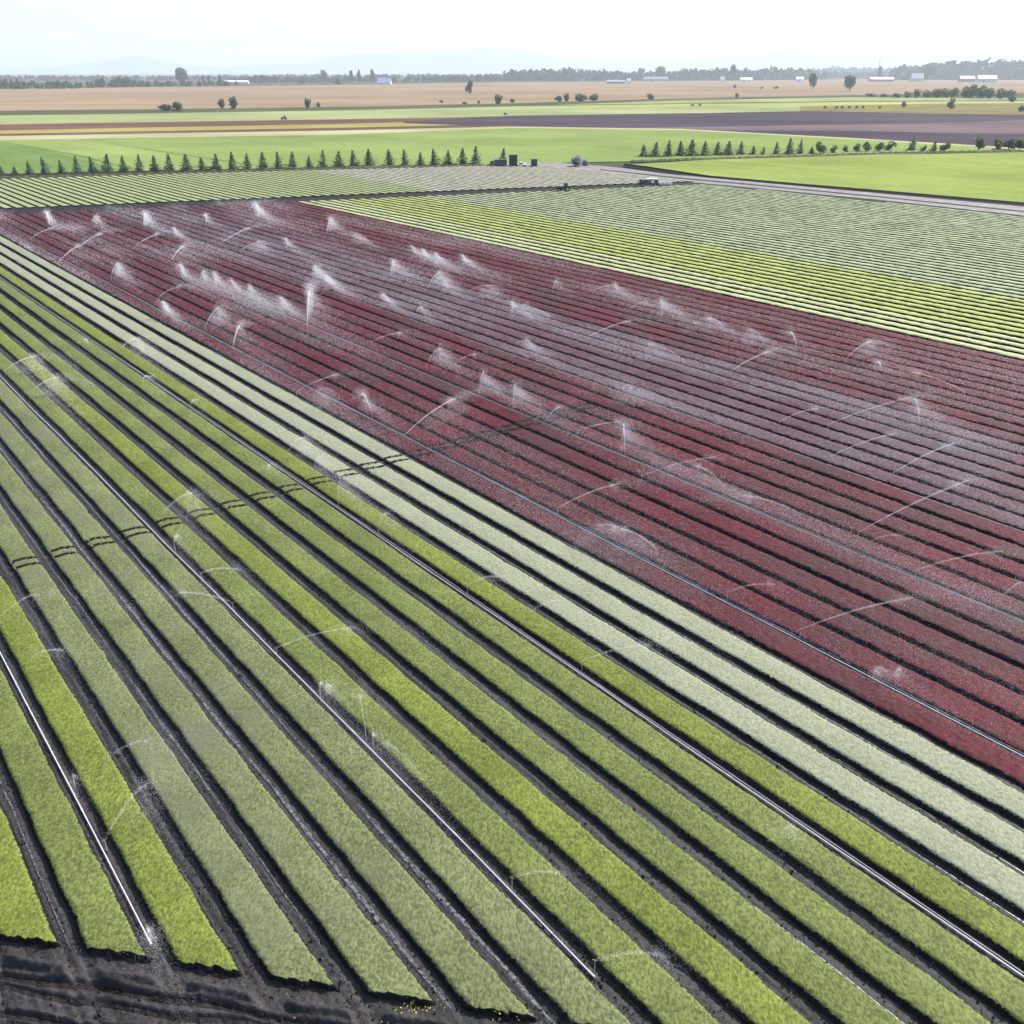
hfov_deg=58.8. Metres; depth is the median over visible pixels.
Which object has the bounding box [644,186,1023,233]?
lettuce bed
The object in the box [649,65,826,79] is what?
distant woods
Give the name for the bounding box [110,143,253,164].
field track
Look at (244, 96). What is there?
stubble field
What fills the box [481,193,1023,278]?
lettuce bed
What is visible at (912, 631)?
red lettuce bed
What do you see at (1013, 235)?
lettuce bed
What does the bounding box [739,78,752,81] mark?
barn
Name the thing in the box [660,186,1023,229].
lettuce bed
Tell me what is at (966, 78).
barn
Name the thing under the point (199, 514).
sprinkler
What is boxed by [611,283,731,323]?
sprinkler
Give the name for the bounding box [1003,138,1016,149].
broadleaf tree
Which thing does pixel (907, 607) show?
sprinkler
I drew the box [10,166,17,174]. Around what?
spruce tree
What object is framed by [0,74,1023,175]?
ground
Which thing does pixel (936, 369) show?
red lettuce bed
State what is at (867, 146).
young tree
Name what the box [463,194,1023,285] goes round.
lettuce bed
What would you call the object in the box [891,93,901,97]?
bush
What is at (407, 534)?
sprinkler
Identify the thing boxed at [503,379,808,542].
sprinkler
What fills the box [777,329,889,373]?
sprinkler
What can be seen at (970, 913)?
lettuce bed
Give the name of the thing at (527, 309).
sprinkler
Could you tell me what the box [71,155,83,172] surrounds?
spruce tree
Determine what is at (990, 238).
lettuce bed
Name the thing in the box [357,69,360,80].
broadleaf tree
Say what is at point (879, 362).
sprinkler
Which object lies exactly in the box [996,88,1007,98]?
bush
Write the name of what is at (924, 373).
red lettuce bed
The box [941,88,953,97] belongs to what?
bush
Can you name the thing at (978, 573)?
red lettuce bed
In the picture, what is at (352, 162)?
spruce tree
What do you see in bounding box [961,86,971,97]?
bush
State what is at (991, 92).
bush
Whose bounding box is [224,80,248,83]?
barn
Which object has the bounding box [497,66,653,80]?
distant woods
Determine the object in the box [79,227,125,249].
sprinkler
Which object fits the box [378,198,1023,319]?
lettuce bed
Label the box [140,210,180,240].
sprinkler
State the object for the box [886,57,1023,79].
distant woods
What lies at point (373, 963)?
lettuce bed
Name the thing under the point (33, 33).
sky
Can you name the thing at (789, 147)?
spruce tree
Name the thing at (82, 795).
sprinkler
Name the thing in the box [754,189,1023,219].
lettuce bed
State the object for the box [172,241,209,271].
sprinkler
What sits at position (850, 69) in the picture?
distant woods
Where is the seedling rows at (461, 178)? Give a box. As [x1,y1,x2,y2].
[311,164,693,191]
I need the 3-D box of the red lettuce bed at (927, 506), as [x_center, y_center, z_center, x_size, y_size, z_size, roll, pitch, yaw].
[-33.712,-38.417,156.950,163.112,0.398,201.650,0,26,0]
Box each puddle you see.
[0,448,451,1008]
[0,780,70,948]
[1,408,554,1023]
[4,501,320,944]
[4,659,80,804]
[42,421,583,969]
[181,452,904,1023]
[578,637,1023,921]
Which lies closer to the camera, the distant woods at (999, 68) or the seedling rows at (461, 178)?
the seedling rows at (461, 178)
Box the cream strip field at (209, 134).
[0,126,1023,149]
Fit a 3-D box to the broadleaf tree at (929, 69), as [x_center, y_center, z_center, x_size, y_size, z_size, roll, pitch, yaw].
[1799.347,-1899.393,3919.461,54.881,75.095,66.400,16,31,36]
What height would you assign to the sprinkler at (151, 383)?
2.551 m
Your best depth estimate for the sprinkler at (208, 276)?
160.09 m
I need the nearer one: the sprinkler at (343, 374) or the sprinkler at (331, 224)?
the sprinkler at (343, 374)
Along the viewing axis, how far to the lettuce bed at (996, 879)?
56.68 m
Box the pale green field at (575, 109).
[0,97,1023,123]
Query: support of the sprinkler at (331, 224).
on the red lettuce bed at (1007, 409)
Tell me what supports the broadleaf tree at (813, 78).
on the ground
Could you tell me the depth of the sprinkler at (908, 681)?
54.92 m
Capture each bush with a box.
[157,104,171,110]
[171,102,182,110]
[217,98,224,107]
[228,96,237,108]
[304,98,310,107]
[494,94,502,103]
[554,96,561,101]
[563,93,569,101]
[571,155,582,165]
[575,93,587,101]
[581,159,588,165]
[589,94,598,100]
[646,93,653,99]
[866,93,875,96]
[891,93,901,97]
[903,91,912,97]
[913,89,921,96]
[922,90,932,97]
[931,89,943,97]
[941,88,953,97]
[947,97,955,108]
[950,87,961,97]
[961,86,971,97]
[968,84,978,97]
[973,85,988,97]
[984,87,995,97]
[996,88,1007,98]
[1003,89,1017,97]
[1008,95,1016,101]
[1018,105,1023,111]
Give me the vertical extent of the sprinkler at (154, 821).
3.135 m
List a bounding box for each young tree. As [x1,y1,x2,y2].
[816,141,827,152]
[830,145,837,152]
[853,143,860,151]
[863,141,871,150]
[874,142,885,150]
[885,141,896,149]
[939,142,950,150]
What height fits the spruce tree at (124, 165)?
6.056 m
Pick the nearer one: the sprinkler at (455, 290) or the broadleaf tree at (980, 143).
the sprinkler at (455, 290)
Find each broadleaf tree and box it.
[175,67,186,81]
[297,78,305,83]
[320,70,327,79]
[333,78,340,84]
[348,70,353,81]
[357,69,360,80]
[370,69,374,80]
[465,80,472,92]
[638,68,646,78]
[655,65,665,76]
[730,64,735,79]
[809,73,817,88]
[843,74,855,90]
[877,65,882,76]
[922,62,936,80]
[974,136,985,149]
[994,138,1004,149]
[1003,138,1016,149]
[1015,137,1023,149]
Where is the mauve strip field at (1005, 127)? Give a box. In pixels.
[659,120,1023,133]
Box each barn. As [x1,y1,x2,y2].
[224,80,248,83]
[377,78,391,83]
[606,80,624,83]
[643,77,668,80]
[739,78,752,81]
[795,77,803,81]
[868,77,893,81]
[958,76,975,81]
[975,75,997,81]
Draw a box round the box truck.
[490,159,506,165]
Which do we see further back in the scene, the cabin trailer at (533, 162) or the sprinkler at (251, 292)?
the cabin trailer at (533, 162)
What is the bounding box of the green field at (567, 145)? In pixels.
[0,128,991,170]
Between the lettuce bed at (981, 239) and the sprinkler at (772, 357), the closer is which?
the sprinkler at (772, 357)
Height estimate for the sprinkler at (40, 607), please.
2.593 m
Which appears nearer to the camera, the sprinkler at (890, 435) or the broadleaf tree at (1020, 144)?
the sprinkler at (890, 435)
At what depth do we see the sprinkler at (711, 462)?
83.70 m
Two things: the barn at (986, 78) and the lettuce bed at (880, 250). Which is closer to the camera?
the lettuce bed at (880, 250)
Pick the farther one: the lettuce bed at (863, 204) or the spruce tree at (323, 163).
the spruce tree at (323, 163)
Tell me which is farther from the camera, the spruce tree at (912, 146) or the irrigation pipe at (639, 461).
the spruce tree at (912, 146)
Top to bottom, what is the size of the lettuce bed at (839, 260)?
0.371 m
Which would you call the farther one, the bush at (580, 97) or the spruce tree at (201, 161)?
the bush at (580, 97)
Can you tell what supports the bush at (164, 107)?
on the ground
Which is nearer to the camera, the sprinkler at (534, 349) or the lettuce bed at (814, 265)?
the sprinkler at (534, 349)
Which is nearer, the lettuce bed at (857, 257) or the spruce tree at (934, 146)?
the lettuce bed at (857, 257)
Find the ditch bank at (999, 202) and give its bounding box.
[624,163,1023,206]
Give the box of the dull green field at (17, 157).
[0,142,119,173]
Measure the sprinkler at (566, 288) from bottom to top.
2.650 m
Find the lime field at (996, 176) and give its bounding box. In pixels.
[633,152,1023,201]
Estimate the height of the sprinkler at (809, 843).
2.637 m
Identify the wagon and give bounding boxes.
[634,178,658,186]
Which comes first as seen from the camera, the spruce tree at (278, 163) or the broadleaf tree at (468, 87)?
the spruce tree at (278, 163)
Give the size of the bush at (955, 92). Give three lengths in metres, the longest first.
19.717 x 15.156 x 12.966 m
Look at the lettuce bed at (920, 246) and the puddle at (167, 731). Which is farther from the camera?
the lettuce bed at (920, 246)
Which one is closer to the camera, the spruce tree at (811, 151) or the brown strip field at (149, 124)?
the spruce tree at (811, 151)
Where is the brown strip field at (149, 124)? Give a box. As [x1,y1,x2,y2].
[0,117,477,129]
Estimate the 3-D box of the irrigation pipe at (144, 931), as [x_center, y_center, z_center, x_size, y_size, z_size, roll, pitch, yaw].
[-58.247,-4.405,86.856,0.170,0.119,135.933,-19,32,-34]
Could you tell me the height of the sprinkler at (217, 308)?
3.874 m
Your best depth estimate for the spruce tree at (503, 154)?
374.13 m
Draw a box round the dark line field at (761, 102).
[520,100,1023,105]
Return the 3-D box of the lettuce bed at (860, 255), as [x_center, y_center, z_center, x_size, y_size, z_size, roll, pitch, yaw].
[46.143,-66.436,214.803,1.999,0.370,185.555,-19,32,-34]
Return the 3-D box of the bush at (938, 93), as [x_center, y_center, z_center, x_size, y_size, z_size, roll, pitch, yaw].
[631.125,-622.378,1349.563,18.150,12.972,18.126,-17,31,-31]
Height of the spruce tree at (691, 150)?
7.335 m
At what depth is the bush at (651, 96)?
1251.06 m
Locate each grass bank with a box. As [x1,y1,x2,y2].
[0,164,489,178]
[632,149,1023,161]
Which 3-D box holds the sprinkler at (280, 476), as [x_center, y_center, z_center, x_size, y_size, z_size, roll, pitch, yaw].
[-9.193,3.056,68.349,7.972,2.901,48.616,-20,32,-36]
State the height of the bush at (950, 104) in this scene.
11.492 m
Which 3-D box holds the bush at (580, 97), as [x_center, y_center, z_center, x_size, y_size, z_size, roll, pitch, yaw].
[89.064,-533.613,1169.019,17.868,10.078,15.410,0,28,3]
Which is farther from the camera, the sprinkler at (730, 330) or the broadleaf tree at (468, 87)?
the broadleaf tree at (468, 87)
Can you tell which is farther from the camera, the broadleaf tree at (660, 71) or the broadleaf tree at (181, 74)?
the broadleaf tree at (660, 71)
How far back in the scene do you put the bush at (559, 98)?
1164.92 m
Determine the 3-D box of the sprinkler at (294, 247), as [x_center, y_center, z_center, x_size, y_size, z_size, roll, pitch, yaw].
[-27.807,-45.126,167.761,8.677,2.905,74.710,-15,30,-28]
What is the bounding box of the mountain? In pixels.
[0,47,1023,73]
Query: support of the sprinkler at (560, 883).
on the furrow soil at (134, 975)
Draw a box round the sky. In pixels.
[0,0,1023,67]
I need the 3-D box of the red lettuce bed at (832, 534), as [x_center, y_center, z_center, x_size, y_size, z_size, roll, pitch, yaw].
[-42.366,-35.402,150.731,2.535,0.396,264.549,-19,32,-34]
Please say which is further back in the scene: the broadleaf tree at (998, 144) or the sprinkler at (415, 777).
the broadleaf tree at (998, 144)
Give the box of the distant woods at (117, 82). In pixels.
[0,77,238,88]
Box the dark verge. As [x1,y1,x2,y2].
[0,93,1023,115]
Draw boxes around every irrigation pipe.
[0,376,595,977]
[0,652,151,944]
[1,227,1022,753]
[1,277,1023,972]
[1,278,1023,976]
[13,234,1023,756]
[45,215,1023,620]
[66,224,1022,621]
[106,213,1023,531]
[173,213,1020,466]
[255,217,1009,414]
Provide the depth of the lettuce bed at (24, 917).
41.01 m
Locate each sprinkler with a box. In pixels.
[3,586,89,723]
[4,352,111,421]
[29,371,130,457]
[30,643,122,677]
[31,224,81,238]
[43,209,150,272]
[57,773,144,885]
[59,238,109,263]
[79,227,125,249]
[91,213,116,234]
[102,735,205,826]
[102,754,270,1017]
[110,260,181,299]
[114,585,233,614]
[120,908,184,1010]
[122,333,210,428]
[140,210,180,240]
[142,373,171,392]
[146,300,235,354]
[160,489,407,733]
[170,226,283,267]
[171,262,223,289]
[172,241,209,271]
[172,535,433,819]
[199,268,232,297]
[199,565,468,835]
[205,302,455,399]
[210,271,329,345]
[222,219,281,243]
[227,277,397,338]
[232,318,392,396]
[243,239,288,263]
[246,283,314,326]
[248,201,328,233]
[263,456,308,503]
[271,295,664,452]
[276,618,456,725]
[281,236,364,273]
[288,430,409,521]
[296,367,388,392]
[297,383,427,446]
[301,273,473,366]
[308,681,570,901]
[311,263,410,312]
[313,455,542,605]
[315,662,485,823]
[316,272,488,344]
[327,214,382,240]
[334,231,395,252]
[335,473,688,746]
[343,681,368,734]
[345,725,646,1023]
[354,384,760,608]
[360,726,518,901]
[375,293,537,347]
[377,505,700,707]
[378,330,441,340]
[388,259,441,291]
[404,383,637,507]
[406,244,450,268]
[414,248,580,299]
[417,306,452,326]
[427,345,710,487]
[428,252,565,292]
[429,267,679,350]
[442,280,565,324]
[450,252,623,320]
[466,575,535,595]
[473,284,669,346]
[478,368,771,531]
[495,298,634,348]
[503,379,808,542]
[506,300,644,345]
[510,862,630,993]
[513,335,715,423]
[545,404,678,474]
[553,278,598,302]
[557,468,739,556]
[571,375,870,469]
[572,520,840,680]
[580,520,771,607]
[582,634,734,667]
[588,318,681,346]
[592,928,748,1020]
[608,335,999,457]
[610,416,1020,609]
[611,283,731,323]
[641,450,792,503]
[654,295,840,363]
[658,458,1000,631]
[681,486,795,512]
[688,315,932,386]
[722,323,1005,406]
[727,576,870,658]
[730,343,887,393]
[764,800,1015,1008]
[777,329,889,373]
[779,402,919,461]
[800,583,1023,681]
[827,381,999,443]
[829,426,969,476]
[842,365,965,395]
[845,336,1021,396]
[857,457,1022,537]
[864,359,920,385]
[868,657,999,744]
[883,653,995,738]
[890,428,1016,498]
[891,389,1021,451]
[915,543,1023,595]
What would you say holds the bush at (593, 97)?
on the ground
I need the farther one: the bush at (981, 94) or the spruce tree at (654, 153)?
the bush at (981, 94)
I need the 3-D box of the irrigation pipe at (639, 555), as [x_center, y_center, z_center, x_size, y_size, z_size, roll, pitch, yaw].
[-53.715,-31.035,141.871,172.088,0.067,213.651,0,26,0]
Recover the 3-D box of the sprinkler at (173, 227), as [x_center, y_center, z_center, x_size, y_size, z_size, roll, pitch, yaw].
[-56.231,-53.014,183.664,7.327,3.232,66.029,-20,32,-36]
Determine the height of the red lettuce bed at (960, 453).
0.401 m
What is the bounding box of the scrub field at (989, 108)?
[800,103,1023,114]
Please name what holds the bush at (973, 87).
on the ground
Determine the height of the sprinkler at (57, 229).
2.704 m
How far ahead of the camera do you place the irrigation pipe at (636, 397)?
101.39 m
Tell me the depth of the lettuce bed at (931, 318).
164.14 m
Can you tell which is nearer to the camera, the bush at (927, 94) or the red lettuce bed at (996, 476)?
the red lettuce bed at (996, 476)
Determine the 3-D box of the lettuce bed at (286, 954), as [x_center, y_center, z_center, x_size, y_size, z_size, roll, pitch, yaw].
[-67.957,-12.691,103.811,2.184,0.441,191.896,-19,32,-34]
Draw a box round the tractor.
[557,183,569,190]
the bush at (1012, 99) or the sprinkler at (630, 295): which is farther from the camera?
the bush at (1012, 99)
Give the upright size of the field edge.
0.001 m
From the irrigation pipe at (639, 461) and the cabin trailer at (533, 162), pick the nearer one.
the irrigation pipe at (639, 461)
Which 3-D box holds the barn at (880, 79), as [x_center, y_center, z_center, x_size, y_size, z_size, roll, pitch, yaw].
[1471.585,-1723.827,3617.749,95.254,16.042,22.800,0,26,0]
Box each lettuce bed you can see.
[0,214,1023,723]
[0,221,1023,755]
[0,228,1023,788]
[0,236,1023,826]
[0,245,1023,868]
[0,255,1023,917]
[0,267,1023,969]
[0,279,1023,1023]
[0,293,990,1023]
[0,310,903,1023]
[0,330,810,1023]
[0,352,719,1023]
[0,379,630,1023]
[0,413,538,1021]
[0,453,436,1006]
[0,504,339,991]
[0,572,242,976]
[0,666,151,962]
[0,800,61,947]
[4,213,1023,694]
[16,213,1023,668]
[28,213,1023,644]
[40,212,1023,621]
[52,211,1023,600]
[64,211,1023,582]
[76,211,1023,563]
[87,210,1023,547]
[100,209,1023,531]
[111,209,1023,517]
[123,208,1023,503]
[134,208,1023,490]
[146,208,1023,478]
[157,207,1023,466]
[168,207,1023,455]
[179,206,1023,445]
[190,206,1023,435]
[201,205,1023,426]
[213,205,1023,417]
[223,204,1023,409]
[234,204,1023,401]
[244,203,1023,394]
[257,203,1023,386]
[265,202,1023,379]
[275,202,1023,373]
[286,202,1023,366]
[297,201,1023,360]
[308,201,1023,354]
[317,200,1023,349]
[328,200,1023,343]
[337,199,1023,338]
[348,199,1023,333]
[358,199,1023,328]
[367,198,1023,324]
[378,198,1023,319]
[387,197,1023,315]
[396,197,1023,311]
[406,197,1023,306]
[417,196,1023,303]
[425,196,1023,299]
[434,195,1023,295]
[445,195,1023,292]
[453,195,1023,288]
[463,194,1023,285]
[472,194,1023,282]
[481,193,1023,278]
[491,193,1023,275]
[499,193,1023,273]
[507,192,1023,270]
[518,192,1023,267]
[524,191,1023,264]
[535,191,1023,262]
[543,191,1023,259]
[551,190,1023,256]
[562,190,1023,254]
[570,190,1023,252]
[578,189,1023,249]
[585,189,1023,247]
[593,189,1023,245]
[601,188,1023,243]
[611,188,1023,241]
[619,188,1023,239]
[627,187,1023,237]
[636,187,1023,235]
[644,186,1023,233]
[653,186,1023,231]
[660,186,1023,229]
[668,185,1023,227]
[674,185,1023,226]
[682,185,1023,224]
[692,185,1023,222]
[698,184,1023,221]
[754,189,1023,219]
[885,202,1023,218]
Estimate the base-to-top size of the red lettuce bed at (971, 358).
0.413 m
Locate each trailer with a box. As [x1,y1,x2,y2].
[509,154,517,165]
[531,159,537,166]
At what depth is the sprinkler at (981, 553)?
67.42 m
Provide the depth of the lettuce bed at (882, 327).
153.07 m
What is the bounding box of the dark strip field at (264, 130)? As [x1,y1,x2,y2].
[0,124,511,135]
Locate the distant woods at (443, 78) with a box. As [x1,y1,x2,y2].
[233,73,504,82]
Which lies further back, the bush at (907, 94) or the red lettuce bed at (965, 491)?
the bush at (907, 94)
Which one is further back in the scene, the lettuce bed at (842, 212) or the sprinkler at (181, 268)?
the lettuce bed at (842, 212)
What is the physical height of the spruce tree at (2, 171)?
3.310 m
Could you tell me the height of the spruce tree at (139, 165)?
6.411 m
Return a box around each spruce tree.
[0,166,7,173]
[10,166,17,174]
[24,161,34,173]
[39,156,52,172]
[56,160,68,172]
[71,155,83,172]
[87,156,100,171]
[99,153,113,171]
[118,155,132,170]
[134,155,144,170]
[149,155,162,170]
[161,154,175,170]
[179,153,197,170]
[196,157,207,169]
[204,154,221,169]
[227,151,239,169]
[240,153,250,168]
[256,151,272,168]
[273,152,284,167]
[285,151,297,167]
[305,156,314,166]
[316,150,327,166]
[331,151,345,166]
[348,150,361,166]
[362,149,377,165]
[382,149,395,164]
[401,149,411,165]
[415,152,424,165]
[429,148,441,164]
[439,150,454,164]
[455,147,468,164]
[468,146,480,163]
[499,149,507,163]
[639,144,650,156]
[649,142,660,156]
[661,140,675,156]
[675,141,688,155]
[683,139,699,155]
[699,141,712,154]
[711,141,726,154]
[722,141,735,154]
[733,141,745,154]
[772,141,781,153]
[783,138,796,153]
[795,139,803,153]
[807,147,815,153]
[905,136,918,149]
[928,140,937,150]
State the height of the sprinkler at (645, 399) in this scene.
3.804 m
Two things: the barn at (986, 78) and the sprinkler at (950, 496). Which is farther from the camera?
the barn at (986, 78)
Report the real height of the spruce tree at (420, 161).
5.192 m
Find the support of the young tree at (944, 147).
on the ground
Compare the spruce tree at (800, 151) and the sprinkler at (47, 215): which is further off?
the spruce tree at (800, 151)
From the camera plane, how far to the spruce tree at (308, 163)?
360.87 m
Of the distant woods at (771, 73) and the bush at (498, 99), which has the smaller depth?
the bush at (498, 99)
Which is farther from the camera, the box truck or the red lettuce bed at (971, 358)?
the box truck
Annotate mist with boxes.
[0,196,1023,754]
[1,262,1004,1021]
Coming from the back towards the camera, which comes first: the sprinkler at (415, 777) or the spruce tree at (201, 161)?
the spruce tree at (201, 161)
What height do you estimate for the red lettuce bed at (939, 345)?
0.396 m
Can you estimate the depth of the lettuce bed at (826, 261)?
189.73 m
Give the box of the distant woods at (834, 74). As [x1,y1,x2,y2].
[0,70,890,80]
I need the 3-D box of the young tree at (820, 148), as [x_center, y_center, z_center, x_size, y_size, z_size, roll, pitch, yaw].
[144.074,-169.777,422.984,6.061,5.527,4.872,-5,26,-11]
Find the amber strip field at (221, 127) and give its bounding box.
[0,122,447,133]
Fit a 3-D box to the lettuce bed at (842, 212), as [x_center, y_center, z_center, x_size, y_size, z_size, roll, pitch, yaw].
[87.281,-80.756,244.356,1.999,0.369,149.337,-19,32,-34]
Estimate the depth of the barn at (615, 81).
2988.52 m
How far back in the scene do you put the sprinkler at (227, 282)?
158.31 m
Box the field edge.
[7,142,133,168]
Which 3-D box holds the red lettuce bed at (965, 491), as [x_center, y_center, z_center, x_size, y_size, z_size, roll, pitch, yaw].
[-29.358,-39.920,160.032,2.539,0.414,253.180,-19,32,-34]
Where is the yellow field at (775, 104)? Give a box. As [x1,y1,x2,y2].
[580,102,954,106]
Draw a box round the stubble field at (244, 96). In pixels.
[0,80,1023,110]
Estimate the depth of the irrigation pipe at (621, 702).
51.83 m
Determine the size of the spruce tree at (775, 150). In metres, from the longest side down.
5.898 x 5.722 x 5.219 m
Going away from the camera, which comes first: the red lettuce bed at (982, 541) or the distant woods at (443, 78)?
the red lettuce bed at (982, 541)
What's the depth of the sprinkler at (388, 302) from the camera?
143.44 m
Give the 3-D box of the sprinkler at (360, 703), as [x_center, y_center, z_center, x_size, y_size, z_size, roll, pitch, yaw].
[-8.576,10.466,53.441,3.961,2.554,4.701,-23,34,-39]
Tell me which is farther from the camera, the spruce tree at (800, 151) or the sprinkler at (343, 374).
the spruce tree at (800, 151)
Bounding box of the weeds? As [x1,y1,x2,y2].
[293,997,526,1022]
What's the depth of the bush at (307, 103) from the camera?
957.91 m
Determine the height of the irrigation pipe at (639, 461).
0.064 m
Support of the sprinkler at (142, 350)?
on the furrow soil at (134, 975)
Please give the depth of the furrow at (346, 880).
47.53 m
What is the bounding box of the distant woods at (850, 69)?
[812,65,896,73]
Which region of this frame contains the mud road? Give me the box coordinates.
[479,162,1023,215]
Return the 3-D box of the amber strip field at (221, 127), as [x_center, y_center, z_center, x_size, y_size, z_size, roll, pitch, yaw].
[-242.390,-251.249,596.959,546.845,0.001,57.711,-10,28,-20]
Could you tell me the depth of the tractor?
285.87 m
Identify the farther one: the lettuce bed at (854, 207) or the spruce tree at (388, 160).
the spruce tree at (388, 160)
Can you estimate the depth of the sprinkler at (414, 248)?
181.00 m
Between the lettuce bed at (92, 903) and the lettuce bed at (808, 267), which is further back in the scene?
the lettuce bed at (808, 267)
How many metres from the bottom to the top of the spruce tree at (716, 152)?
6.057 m
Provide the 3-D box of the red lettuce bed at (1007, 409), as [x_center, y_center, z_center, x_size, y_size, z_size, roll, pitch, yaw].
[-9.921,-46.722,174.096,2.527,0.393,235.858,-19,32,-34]
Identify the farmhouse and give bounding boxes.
[909,73,923,81]
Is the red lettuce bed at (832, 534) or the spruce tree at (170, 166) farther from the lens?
the spruce tree at (170, 166)
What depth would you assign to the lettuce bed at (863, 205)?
253.31 m
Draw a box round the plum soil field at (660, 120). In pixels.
[404,112,1023,146]
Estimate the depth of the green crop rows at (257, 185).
294.58 m
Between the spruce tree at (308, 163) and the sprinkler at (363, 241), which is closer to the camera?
the sprinkler at (363, 241)
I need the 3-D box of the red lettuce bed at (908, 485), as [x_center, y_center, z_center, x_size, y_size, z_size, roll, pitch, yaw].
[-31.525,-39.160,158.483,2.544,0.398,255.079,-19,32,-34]
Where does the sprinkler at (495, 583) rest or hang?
on the furrow soil at (134, 975)
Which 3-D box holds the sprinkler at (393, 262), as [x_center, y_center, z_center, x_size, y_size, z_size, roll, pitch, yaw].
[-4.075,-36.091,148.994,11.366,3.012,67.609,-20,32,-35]
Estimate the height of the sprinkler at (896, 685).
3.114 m
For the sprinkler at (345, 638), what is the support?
on the furrow soil at (134, 975)
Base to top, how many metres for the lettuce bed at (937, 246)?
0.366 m
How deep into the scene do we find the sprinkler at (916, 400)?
95.55 m
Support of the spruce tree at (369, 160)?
on the ground
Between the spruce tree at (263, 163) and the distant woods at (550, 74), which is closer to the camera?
the spruce tree at (263, 163)
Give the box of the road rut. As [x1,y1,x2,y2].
[600,169,1023,211]
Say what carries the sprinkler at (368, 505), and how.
on the furrow soil at (134, 975)
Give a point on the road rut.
(823, 191)
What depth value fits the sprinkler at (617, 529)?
71.92 m
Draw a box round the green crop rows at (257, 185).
[0,170,435,208]
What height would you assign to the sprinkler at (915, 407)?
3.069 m
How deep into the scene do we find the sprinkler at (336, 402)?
100.09 m
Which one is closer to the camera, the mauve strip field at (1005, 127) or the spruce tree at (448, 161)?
the spruce tree at (448, 161)
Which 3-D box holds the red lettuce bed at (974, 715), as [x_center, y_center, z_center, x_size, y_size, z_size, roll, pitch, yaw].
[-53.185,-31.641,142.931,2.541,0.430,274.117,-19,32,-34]
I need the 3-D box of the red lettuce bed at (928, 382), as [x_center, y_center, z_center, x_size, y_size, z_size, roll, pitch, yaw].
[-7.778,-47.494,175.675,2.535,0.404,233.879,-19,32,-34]
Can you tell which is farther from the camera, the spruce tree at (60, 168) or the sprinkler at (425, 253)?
the spruce tree at (60, 168)
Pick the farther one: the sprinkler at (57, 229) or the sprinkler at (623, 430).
the sprinkler at (57, 229)

